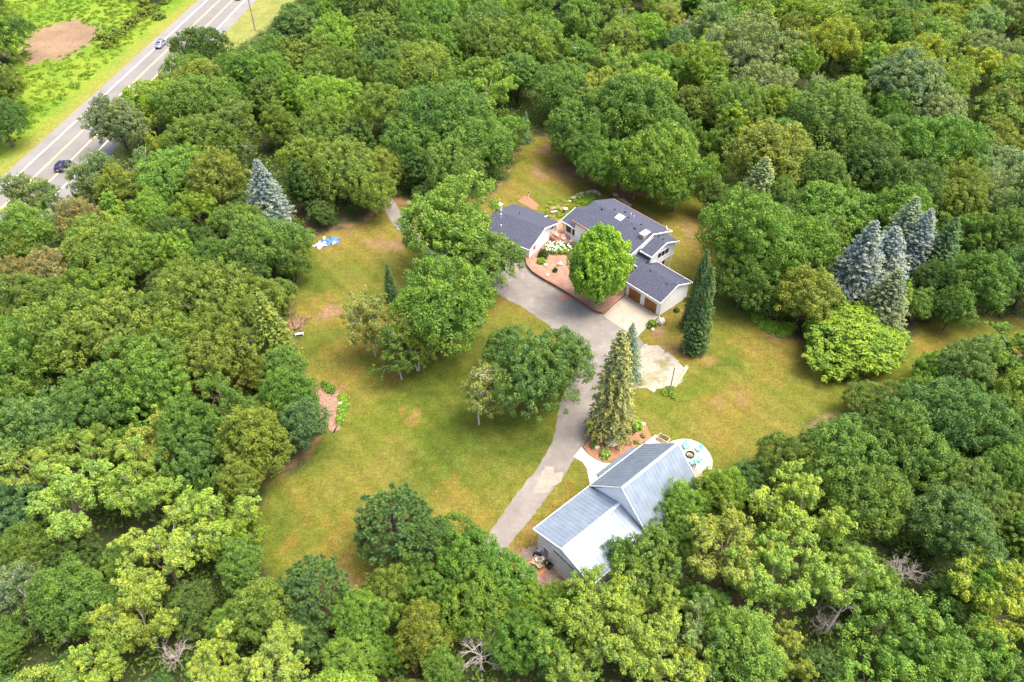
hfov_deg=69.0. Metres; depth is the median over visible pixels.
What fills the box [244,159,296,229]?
spruce tree
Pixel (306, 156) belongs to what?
oak tree
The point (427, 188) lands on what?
oak tree
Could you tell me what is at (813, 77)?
birch tree
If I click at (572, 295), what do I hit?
retaining wall
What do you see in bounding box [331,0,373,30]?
birch tree
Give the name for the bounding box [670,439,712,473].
round patio
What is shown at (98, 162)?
birch tree
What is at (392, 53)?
elm tree
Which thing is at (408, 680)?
elm tree
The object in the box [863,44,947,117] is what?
willow tree
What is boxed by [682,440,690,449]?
adirondack chair
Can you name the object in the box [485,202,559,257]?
cottage
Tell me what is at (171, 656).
dead tree
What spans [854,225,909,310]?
spruce tree
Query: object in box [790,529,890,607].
cottonwood tree
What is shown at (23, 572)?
birch tree
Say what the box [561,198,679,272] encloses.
house
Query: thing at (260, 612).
elm tree
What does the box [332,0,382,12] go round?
oak tree
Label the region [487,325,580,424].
oak tree
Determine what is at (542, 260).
shrub
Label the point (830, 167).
elm tree
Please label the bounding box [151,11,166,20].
shrub
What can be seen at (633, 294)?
garage door
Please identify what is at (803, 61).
willow tree
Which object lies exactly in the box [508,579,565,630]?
oak tree
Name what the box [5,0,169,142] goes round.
tall grass
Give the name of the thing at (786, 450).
oak tree
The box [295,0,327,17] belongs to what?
oak tree
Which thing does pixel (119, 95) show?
line
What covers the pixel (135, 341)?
maple tree
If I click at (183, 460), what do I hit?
maple tree
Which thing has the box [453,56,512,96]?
willow tree
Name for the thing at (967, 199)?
maple tree
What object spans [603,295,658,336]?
garage apron
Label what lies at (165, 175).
oak tree
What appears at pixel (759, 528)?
oak tree
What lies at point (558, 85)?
oak tree
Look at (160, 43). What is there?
car
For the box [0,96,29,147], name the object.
oak tree
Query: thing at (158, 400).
maple tree
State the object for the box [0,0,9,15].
elm tree
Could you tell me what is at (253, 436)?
elm tree
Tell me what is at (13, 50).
maple tree
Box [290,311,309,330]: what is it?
brush heap
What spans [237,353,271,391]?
willow tree
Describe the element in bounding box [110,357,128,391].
elm tree
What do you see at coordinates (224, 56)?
oak tree
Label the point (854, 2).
oak tree
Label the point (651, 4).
oak tree
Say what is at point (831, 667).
elm tree
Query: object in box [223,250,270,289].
cottonwood tree
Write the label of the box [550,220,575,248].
deck
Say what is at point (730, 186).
elm tree
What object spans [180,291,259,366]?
maple tree
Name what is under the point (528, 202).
mulch patch
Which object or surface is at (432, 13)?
maple tree
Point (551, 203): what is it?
garden planting
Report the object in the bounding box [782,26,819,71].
birch tree
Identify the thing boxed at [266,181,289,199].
elm tree
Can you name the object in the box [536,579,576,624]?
oak tree
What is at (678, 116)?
oak tree
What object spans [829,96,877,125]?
oak tree
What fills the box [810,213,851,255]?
aspen tree
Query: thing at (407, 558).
elm tree
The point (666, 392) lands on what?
ground cover
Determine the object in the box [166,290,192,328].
elm tree
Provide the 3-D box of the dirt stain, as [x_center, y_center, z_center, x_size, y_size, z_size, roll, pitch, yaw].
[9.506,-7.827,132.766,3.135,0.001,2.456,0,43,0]
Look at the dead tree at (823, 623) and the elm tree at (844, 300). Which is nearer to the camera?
the dead tree at (823, 623)
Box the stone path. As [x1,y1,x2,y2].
[549,204,565,216]
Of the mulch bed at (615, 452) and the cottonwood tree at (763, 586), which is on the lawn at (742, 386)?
the mulch bed at (615, 452)
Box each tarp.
[313,241,325,248]
[324,237,339,245]
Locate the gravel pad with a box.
[631,343,688,391]
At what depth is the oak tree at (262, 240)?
129.80 m
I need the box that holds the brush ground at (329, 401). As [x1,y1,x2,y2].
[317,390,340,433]
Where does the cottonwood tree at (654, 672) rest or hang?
on the forest floor
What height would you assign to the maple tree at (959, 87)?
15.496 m
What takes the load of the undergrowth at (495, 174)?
on the forest floor
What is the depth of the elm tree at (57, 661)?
79.78 m
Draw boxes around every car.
[53,160,70,171]
[154,39,165,47]
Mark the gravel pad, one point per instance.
(657, 363)
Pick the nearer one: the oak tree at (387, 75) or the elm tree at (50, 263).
the elm tree at (50, 263)
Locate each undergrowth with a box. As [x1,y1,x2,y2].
[0,25,1023,681]
[191,116,1023,670]
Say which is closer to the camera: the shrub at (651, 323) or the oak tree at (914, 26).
the shrub at (651, 323)
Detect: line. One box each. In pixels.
[1,0,219,207]
[16,0,206,175]
[21,0,232,209]
[58,0,244,191]
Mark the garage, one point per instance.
(658, 288)
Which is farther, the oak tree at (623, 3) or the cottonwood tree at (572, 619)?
the oak tree at (623, 3)
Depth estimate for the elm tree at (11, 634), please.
81.61 m
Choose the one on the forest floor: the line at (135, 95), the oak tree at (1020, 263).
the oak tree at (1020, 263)
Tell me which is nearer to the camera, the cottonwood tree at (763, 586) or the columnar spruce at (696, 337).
the cottonwood tree at (763, 586)
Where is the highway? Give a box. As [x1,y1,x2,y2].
[0,0,243,220]
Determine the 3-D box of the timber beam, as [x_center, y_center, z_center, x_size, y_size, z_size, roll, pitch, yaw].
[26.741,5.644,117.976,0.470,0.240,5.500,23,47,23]
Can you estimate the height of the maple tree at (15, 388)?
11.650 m
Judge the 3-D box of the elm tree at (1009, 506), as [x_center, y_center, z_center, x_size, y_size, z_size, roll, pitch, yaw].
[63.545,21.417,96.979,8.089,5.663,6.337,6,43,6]
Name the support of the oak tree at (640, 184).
on the lawn at (742, 386)
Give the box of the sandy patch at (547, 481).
[531,466,562,493]
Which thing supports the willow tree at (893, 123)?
on the forest floor
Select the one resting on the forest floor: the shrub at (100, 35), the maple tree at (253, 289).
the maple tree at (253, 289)
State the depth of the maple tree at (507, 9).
212.06 m
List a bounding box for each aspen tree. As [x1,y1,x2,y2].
[97,188,126,224]
[144,128,162,157]
[161,227,193,268]
[278,70,315,127]
[282,157,315,212]
[321,4,345,38]
[340,110,376,163]
[400,149,428,194]
[446,47,464,77]
[566,83,598,118]
[680,0,707,21]
[704,67,729,120]
[714,99,750,160]
[747,0,776,33]
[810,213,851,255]
[850,37,889,80]
[896,278,913,313]
[989,510,1023,563]
[1013,22,1023,40]
[1013,168,1023,192]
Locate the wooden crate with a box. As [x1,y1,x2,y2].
[535,558,547,569]
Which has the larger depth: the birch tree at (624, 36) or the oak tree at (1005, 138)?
the birch tree at (624, 36)
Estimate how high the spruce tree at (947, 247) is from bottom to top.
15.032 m
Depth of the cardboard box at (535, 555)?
93.83 m
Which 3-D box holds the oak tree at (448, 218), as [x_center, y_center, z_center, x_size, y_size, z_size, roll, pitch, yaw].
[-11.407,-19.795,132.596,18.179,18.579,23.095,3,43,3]
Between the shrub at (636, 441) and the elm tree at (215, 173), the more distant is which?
the elm tree at (215, 173)
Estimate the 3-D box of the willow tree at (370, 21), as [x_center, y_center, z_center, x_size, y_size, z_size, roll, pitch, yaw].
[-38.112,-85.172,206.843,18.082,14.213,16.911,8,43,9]
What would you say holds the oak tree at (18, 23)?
on the meadow
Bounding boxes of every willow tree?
[76,93,148,154]
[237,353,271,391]
[242,73,285,113]
[265,34,335,68]
[341,8,403,51]
[380,0,423,25]
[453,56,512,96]
[490,49,552,100]
[670,84,721,124]
[716,4,750,38]
[751,85,802,122]
[773,11,817,48]
[775,39,824,76]
[823,0,876,30]
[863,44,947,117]
[875,112,934,153]
[878,13,914,46]
[911,83,968,130]
[918,16,973,57]
[940,122,972,165]
[985,55,1023,104]
[986,0,1013,8]
[1006,11,1023,33]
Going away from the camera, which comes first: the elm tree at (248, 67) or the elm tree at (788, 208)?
the elm tree at (788, 208)
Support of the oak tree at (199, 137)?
on the forest floor
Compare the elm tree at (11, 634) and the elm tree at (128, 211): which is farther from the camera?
the elm tree at (128, 211)
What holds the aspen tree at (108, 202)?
on the forest floor
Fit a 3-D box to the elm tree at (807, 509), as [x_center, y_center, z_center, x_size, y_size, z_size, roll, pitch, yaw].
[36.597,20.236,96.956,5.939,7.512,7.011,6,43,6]
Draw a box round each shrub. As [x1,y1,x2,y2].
[95,31,105,40]
[100,40,112,49]
[103,32,118,44]
[109,27,126,37]
[121,25,130,31]
[123,16,137,27]
[127,14,140,22]
[136,7,148,17]
[138,0,150,7]
[144,5,155,14]
[151,3,160,10]
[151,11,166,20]
[160,0,169,4]
[537,248,548,259]
[537,257,546,264]
[589,442,596,448]
[598,449,610,460]
[626,425,635,434]
[632,420,643,431]
[633,439,639,444]
[646,319,657,328]
[673,307,679,312]
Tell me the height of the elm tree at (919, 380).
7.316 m
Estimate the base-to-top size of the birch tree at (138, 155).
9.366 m
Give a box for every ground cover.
[320,380,336,394]
[335,393,349,425]
[661,385,677,400]
[743,304,797,338]
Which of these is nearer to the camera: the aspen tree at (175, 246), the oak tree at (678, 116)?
the aspen tree at (175, 246)
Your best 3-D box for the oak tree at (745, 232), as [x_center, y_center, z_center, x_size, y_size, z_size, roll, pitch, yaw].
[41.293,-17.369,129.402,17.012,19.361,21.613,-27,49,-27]
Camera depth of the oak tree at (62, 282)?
122.28 m
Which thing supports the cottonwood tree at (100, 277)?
on the forest floor
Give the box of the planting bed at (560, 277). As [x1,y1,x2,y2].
[528,239,624,309]
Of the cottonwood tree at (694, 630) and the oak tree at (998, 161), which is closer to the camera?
the cottonwood tree at (694, 630)
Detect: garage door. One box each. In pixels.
[628,286,641,303]
[643,296,657,313]
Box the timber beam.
[674,366,687,387]
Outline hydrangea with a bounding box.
[544,240,571,253]
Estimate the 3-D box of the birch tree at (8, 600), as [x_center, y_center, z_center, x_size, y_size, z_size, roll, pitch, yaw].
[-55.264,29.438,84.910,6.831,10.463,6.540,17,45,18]
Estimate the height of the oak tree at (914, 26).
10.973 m
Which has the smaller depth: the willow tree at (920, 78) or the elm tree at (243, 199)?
the elm tree at (243, 199)
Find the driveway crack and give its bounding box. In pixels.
[515,280,594,479]
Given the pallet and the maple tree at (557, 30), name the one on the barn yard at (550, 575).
the pallet
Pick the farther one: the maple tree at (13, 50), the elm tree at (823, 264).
the maple tree at (13, 50)
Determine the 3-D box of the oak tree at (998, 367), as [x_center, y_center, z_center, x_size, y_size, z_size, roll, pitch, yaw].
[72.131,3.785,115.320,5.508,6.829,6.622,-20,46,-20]
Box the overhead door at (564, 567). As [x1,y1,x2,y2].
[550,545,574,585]
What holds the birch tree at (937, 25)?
on the forest floor
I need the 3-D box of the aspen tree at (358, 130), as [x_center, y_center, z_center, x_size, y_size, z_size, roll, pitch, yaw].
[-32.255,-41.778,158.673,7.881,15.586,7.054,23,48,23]
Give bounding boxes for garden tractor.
[533,547,541,556]
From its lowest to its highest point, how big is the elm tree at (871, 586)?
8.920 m
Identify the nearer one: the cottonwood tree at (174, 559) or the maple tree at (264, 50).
the cottonwood tree at (174, 559)
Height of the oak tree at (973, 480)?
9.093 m
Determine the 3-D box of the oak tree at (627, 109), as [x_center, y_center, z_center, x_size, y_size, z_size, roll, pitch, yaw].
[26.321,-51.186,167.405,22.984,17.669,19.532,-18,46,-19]
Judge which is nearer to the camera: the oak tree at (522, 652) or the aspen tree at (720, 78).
the oak tree at (522, 652)
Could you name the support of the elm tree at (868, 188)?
on the forest floor
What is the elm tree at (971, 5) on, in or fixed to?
on the forest floor
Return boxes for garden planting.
[544,193,594,218]
[573,192,595,203]
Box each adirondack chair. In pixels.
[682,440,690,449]
[689,459,696,467]
[695,443,703,452]
[695,454,703,463]
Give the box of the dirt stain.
[556,293,573,300]
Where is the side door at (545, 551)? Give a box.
[543,546,549,560]
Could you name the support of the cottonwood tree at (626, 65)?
on the forest floor
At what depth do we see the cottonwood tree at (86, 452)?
99.66 m
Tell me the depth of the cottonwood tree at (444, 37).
193.98 m
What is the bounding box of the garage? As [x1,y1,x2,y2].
[625,262,692,316]
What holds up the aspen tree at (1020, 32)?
on the forest floor
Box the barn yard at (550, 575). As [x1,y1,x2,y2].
[516,546,573,590]
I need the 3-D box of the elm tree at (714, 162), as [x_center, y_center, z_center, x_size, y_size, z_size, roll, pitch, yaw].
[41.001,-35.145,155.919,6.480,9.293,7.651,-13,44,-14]
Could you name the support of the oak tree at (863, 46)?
on the forest floor
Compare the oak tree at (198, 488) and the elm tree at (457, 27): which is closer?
the oak tree at (198, 488)
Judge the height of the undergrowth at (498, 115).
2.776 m
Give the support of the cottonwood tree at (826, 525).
on the forest floor
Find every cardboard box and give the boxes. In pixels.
[526,558,534,565]
[530,554,539,565]
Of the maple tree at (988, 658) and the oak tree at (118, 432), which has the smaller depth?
the maple tree at (988, 658)
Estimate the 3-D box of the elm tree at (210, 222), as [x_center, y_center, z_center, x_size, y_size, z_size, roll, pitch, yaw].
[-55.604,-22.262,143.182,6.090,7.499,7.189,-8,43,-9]
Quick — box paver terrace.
[689,464,700,476]
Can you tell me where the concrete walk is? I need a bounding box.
[574,434,661,483]
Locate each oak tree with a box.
[0,16,37,59]
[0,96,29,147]
[0,271,58,322]
[18,275,80,317]
[38,528,103,575]
[58,210,138,278]
[93,465,148,511]
[94,424,151,464]
[97,223,165,279]
[114,290,188,335]
[120,77,178,135]
[133,142,204,200]
[133,220,163,254]
[145,213,200,251]
[148,73,234,125]
[152,71,178,91]
[155,252,215,294]
[157,113,242,164]
[158,50,207,75]
[163,327,192,344]
[165,477,217,514]
[166,24,234,63]
[191,79,248,133]
[210,52,244,79]
[211,201,265,236]
[223,212,315,277]
[241,392,278,420]
[263,277,298,307]
[267,239,313,280]
[274,135,343,188]
[279,1,325,21]
[294,75,370,129]
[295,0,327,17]
[311,46,371,83]
[311,133,381,202]
[319,633,385,678]
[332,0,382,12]
[341,170,396,216]
[350,81,410,133]
[361,632,402,676]
[366,146,403,187]
[368,57,421,96]
[378,115,440,166]
[387,251,499,355]
[391,38,456,87]
[391,508,457,583]
[393,168,500,272]
[394,77,491,147]
[395,15,439,43]
[401,561,464,616]
[410,182,444,205]
[419,133,485,189]
[433,511,501,592]
[435,225,526,291]
[439,562,511,645]
[446,0,498,19]
[450,109,514,169]
[463,0,510,40]
[466,547,538,622]
[480,324,529,372]
[482,607,567,677]
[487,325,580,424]
[490,115,531,157]
[496,0,528,34]
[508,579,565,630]
[528,325,597,390]
[531,60,587,117]
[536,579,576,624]
[543,95,604,154]
[550,120,597,166]
[565,118,609,176]
[573,142,615,188]
[578,71,676,142]
[585,138,650,192]
[598,10,670,65]
[608,144,660,200]
[609,0,632,21]
[610,117,702,201]
[618,62,677,105]
[633,104,699,152]
[634,47,683,83]
[642,0,673,20]
[647,158,712,211]
[657,25,697,53]
[662,39,693,81]
[694,185,809,282]
[702,75,767,133]
[712,252,779,310]
[742,526,783,578]
[743,212,842,279]
[746,115,813,151]
[749,282,790,318]
[752,430,826,488]
[769,0,783,15]
[780,76,868,154]
[782,0,828,13]
[792,179,891,243]
[792,428,835,459]
[799,412,889,496]
[806,16,863,72]
[817,461,914,543]
[819,114,902,157]
[820,0,857,13]
[828,74,878,108]
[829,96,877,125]
[841,379,891,420]
[855,39,890,64]
[856,155,948,210]
[859,395,962,494]
[872,379,932,430]
[884,32,950,60]
[890,113,996,178]
[895,8,930,40]
[900,374,1014,452]
[902,484,1008,578]
[922,573,979,629]
[923,156,994,197]
[926,449,971,483]
[928,15,969,26]
[935,333,1005,391]
[938,455,1007,513]
[955,390,1023,457]
[962,343,1005,374]
[963,4,1005,36]
[966,140,1023,184]
[976,116,1023,164]
[980,439,1023,496]
[987,366,1023,426]
[992,242,1023,307]
[993,653,1023,681]
[994,40,1023,73]
[1002,560,1023,603]
[1012,619,1023,646]
[1018,81,1023,108]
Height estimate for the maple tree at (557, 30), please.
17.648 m
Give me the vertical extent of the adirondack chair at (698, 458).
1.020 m
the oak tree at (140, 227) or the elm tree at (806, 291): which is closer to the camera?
the elm tree at (806, 291)
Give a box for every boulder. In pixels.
[606,439,618,446]
[656,317,664,325]
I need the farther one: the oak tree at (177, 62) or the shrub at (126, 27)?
the shrub at (126, 27)
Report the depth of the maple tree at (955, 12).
214.65 m
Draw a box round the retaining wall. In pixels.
[525,256,623,313]
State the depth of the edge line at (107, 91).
197.19 m
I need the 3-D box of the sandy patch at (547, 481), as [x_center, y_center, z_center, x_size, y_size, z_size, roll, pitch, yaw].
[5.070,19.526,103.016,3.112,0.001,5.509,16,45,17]
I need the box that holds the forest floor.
[0,0,1023,681]
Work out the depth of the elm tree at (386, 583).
84.22 m
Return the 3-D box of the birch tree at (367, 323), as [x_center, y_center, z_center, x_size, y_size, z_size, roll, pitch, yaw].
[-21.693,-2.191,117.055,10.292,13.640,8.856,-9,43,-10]
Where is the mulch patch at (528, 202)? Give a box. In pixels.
[518,196,538,209]
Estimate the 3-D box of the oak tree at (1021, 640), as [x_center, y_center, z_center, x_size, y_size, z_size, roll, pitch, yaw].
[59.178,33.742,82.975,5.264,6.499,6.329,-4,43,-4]
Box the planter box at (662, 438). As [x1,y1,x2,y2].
[656,433,669,442]
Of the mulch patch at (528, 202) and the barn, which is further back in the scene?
the mulch patch at (528, 202)
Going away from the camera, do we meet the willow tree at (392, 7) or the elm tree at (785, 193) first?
the elm tree at (785, 193)
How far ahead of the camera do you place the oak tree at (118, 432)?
102.41 m
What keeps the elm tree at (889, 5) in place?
on the forest floor
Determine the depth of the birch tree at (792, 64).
186.20 m
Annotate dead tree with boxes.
[18,589,66,642]
[157,633,193,671]
[460,628,503,671]
[810,602,842,634]
[823,602,860,633]
[885,553,937,583]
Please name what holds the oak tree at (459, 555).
on the forest floor
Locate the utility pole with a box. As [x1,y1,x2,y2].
[248,0,255,30]
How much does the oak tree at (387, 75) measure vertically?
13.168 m
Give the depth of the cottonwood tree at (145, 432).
99.74 m
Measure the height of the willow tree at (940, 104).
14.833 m
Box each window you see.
[566,225,571,233]
[657,247,668,259]
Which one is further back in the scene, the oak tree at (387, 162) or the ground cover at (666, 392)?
the oak tree at (387, 162)
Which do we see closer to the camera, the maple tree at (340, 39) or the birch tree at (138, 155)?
the birch tree at (138, 155)
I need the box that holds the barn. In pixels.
[533,442,701,593]
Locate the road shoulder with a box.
[0,0,255,259]
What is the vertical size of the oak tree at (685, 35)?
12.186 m
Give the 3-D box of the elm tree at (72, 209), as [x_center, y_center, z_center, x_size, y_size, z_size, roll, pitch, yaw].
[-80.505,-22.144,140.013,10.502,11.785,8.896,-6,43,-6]
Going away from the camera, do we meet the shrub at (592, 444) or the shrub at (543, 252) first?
the shrub at (592, 444)
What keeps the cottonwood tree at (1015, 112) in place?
on the forest floor
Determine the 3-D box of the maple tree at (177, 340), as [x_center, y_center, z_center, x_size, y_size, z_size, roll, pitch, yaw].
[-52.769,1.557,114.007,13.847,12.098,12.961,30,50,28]
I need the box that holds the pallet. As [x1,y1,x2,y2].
[522,551,532,559]
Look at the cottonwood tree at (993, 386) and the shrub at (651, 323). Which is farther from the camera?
the shrub at (651, 323)
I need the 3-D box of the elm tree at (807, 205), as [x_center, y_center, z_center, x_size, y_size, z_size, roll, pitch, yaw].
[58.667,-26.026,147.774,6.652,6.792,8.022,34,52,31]
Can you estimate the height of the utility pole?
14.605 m
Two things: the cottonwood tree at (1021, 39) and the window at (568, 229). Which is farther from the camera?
the cottonwood tree at (1021, 39)
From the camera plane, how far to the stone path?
154.06 m
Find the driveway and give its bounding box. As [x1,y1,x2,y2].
[384,197,643,554]
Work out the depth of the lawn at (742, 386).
114.67 m
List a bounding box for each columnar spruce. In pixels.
[677,249,710,327]
[678,264,715,356]
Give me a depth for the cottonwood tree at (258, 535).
90.51 m
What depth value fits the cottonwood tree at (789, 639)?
79.56 m
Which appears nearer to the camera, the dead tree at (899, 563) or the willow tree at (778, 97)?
the dead tree at (899, 563)
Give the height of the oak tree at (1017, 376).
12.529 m
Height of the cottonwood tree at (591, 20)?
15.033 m
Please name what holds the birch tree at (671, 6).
on the forest floor
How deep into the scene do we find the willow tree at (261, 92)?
173.75 m
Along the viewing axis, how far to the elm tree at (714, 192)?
146.52 m
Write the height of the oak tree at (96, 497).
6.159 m
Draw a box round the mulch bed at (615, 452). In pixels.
[584,415,651,461]
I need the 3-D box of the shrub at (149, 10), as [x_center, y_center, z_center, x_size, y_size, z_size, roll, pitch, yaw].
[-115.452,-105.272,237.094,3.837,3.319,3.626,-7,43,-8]
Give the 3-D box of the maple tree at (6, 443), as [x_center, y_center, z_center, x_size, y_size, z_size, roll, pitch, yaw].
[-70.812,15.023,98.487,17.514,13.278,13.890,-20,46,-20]
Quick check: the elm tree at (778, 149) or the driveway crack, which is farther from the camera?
the elm tree at (778, 149)
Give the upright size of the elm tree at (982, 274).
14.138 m
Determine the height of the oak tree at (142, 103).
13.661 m
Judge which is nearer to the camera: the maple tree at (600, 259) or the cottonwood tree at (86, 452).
the cottonwood tree at (86, 452)
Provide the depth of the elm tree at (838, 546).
90.53 m
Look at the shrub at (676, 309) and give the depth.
129.47 m
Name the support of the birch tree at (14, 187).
on the road verge
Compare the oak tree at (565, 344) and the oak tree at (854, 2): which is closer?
the oak tree at (565, 344)
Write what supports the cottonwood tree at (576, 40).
on the forest floor
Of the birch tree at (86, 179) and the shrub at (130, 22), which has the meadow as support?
the shrub at (130, 22)
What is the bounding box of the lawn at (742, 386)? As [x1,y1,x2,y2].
[252,134,1023,605]
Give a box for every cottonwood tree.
[0,434,75,492]
[22,458,114,541]
[44,419,118,468]
[50,617,126,681]
[60,261,135,312]
[85,568,179,652]
[98,434,183,521]
[106,497,212,597]
[113,410,169,471]
[167,484,261,563]
[168,186,216,228]
[186,618,248,681]
[208,511,269,553]
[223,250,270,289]
[241,618,309,681]
[314,0,341,12]
[347,29,394,73]
[358,34,389,75]
[363,0,391,15]
[382,40,424,52]
[402,77,434,113]
[406,22,470,57]
[456,62,519,113]
[532,628,618,681]
[543,563,636,638]
[559,33,596,55]
[561,2,607,39]
[564,49,620,85]
[576,589,665,681]
[581,65,621,96]
[601,43,645,79]
[612,610,711,681]
[627,562,685,628]
[661,592,740,681]
[683,501,782,590]
[690,118,742,154]
[693,8,721,21]
[703,22,745,54]
[722,529,819,615]
[742,10,782,44]
[747,459,857,550]
[769,619,820,681]
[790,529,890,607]
[847,5,892,64]
[890,0,926,18]
[916,0,962,15]
[935,210,987,251]
[938,57,984,84]
[946,546,1023,648]
[961,6,1014,41]
[961,44,1018,90]
[961,354,1012,394]
[973,82,1023,134]
[982,321,1023,382]
[996,0,1023,33]
[1007,36,1023,52]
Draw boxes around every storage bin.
[535,556,544,563]
[543,559,553,569]
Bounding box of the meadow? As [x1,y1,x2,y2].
[0,0,197,177]
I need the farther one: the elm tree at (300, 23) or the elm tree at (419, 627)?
the elm tree at (300, 23)
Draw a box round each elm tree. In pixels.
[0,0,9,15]
[0,63,30,102]
[0,199,58,256]
[0,220,45,267]
[0,254,36,301]
[0,519,60,582]
[0,612,36,674]
[0,671,24,681]
[14,550,116,646]
[22,245,79,283]
[33,650,92,681]
[52,196,107,237]
[59,271,90,298]
[62,377,105,404]
[92,162,148,210]
[95,575,155,638]
[99,536,149,582]
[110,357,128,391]
[125,185,172,234]
[125,199,136,222]
[134,667,175,681]
[143,268,170,294]
[155,511,194,549]
[163,194,190,221]
[163,391,205,432]
[164,578,217,640]
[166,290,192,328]
[171,55,241,96]
[180,145,251,206]
[185,236,240,276]
[187,226,219,247]
[202,596,247,650]
[205,207,228,239]
[213,402,292,472]
[213,536,265,596]
[214,452,266,512]
[220,44,283,94]
[225,572,307,645]
[229,196,253,212]
[257,344,310,390]
[257,364,320,417]
[259,96,296,147]
[266,4,330,45]
[266,50,297,81]
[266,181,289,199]
[275,603,334,665]
[278,396,333,453]
[285,229,313,250]
[293,54,339,100]
[297,667,394,681]
[305,198,335,224]
[329,583,403,644]
[361,562,415,620]
[385,39,416,77]
[388,675,425,681]
[393,597,456,672]
[397,545,432,590]
[420,639,465,681]
[445,14,474,56]
[506,23,559,67]
[601,535,642,574]
[661,476,708,535]
[676,581,731,631]
[677,36,730,87]
[689,465,752,516]
[692,172,731,208]
[698,152,726,180]
[702,599,793,681]
[721,117,815,187]
[724,0,774,15]
[725,456,777,504]
[728,181,744,200]
[752,202,797,229]
[758,174,806,213]
[763,261,845,325]
[772,472,818,515]
[787,144,859,198]
[796,193,816,219]
[797,642,857,681]
[811,258,833,271]
[813,536,879,581]
[828,294,857,313]
[839,134,900,193]
[843,413,879,445]
[846,185,883,213]
[854,567,903,622]
[862,181,937,229]
[867,87,913,125]
[874,479,911,513]
[887,0,920,18]
[900,373,941,395]
[903,286,937,321]
[908,257,952,295]
[908,350,945,379]
[929,282,980,330]
[934,245,1023,314]
[941,504,995,530]
[943,560,1009,618]
[955,0,992,18]
[965,205,1023,259]
[977,78,1023,124]
[981,486,1023,522]
[988,184,1023,223]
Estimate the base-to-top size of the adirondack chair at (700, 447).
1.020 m
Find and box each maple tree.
[0,6,16,18]
[0,14,24,59]
[0,283,114,389]
[0,314,54,382]
[0,351,45,432]
[0,385,93,457]
[0,406,38,482]
[0,482,49,539]
[4,662,73,681]
[47,360,134,445]
[50,285,160,380]
[86,329,193,405]
[94,344,195,431]
[129,307,206,388]
[143,421,224,490]
[149,256,250,331]
[152,372,247,476]
[170,321,266,398]
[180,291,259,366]
[206,264,295,327]
[247,33,287,57]
[288,96,351,150]
[310,11,365,60]
[398,0,460,33]
[431,67,475,103]
[454,12,526,61]
[484,0,520,29]
[506,7,563,57]
[566,222,637,304]
[607,521,682,614]
[649,500,693,559]
[697,10,806,92]
[704,0,727,10]
[717,181,764,238]
[730,60,801,106]
[775,0,824,25]
[801,296,913,383]
[830,638,926,681]
[834,585,981,681]
[915,53,980,108]
[921,2,969,24]
[929,157,994,232]
[938,613,1022,681]
[950,26,1011,70]
[967,166,1023,214]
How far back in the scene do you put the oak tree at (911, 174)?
142.90 m
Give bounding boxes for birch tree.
[0,171,45,218]
[0,556,42,621]
[0,560,42,642]
[23,175,77,216]
[62,159,100,205]
[79,148,119,192]
[128,144,152,176]
[199,367,231,402]
[207,94,261,155]
[239,141,264,171]
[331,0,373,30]
[339,284,400,356]
[367,321,416,380]
[382,302,443,370]
[460,359,505,424]
[509,0,567,32]
[543,0,599,34]
[558,41,600,78]
[585,19,647,69]
[588,0,634,27]
[617,11,627,21]
[655,0,691,39]
[687,0,734,42]
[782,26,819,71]
[784,63,797,93]
[803,71,826,103]
[804,0,853,51]
[850,0,903,21]
[903,7,963,61]
[930,475,956,499]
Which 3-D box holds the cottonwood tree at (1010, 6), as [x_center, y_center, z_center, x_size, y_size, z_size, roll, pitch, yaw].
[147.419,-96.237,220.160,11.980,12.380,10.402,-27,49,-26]
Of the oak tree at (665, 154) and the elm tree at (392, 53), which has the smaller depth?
the oak tree at (665, 154)
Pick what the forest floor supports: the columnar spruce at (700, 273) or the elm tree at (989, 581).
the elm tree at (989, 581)
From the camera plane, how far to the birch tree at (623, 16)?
209.88 m
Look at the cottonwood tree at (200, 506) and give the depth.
89.12 m
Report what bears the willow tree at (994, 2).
on the forest floor
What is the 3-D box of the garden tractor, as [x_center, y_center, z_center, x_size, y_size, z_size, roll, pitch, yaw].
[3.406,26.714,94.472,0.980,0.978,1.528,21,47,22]
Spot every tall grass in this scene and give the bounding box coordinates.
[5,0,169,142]
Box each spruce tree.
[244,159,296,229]
[251,290,307,375]
[383,263,398,303]
[522,111,530,143]
[583,329,636,451]
[619,322,642,388]
[734,156,777,209]
[826,220,885,302]
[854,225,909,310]
[856,268,910,333]
[880,195,923,274]
[894,208,939,288]
[907,217,962,296]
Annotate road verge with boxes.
[32,0,295,255]
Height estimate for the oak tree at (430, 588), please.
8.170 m
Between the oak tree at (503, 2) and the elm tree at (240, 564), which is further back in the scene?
the oak tree at (503, 2)
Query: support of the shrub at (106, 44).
on the meadow
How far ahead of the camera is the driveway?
120.31 m
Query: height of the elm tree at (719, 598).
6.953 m
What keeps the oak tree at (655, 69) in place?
on the forest floor
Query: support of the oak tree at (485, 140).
on the forest floor
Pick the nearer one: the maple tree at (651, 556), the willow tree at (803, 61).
the maple tree at (651, 556)
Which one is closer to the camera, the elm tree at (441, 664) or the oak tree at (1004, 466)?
the elm tree at (441, 664)
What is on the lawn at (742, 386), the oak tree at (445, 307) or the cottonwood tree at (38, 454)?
the oak tree at (445, 307)
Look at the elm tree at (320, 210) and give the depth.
146.48 m
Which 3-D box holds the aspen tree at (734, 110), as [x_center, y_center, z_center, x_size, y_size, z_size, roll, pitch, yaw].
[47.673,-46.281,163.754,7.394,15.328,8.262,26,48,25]
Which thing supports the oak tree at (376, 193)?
on the forest floor
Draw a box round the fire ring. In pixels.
[686,450,694,458]
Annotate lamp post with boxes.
[669,367,674,393]

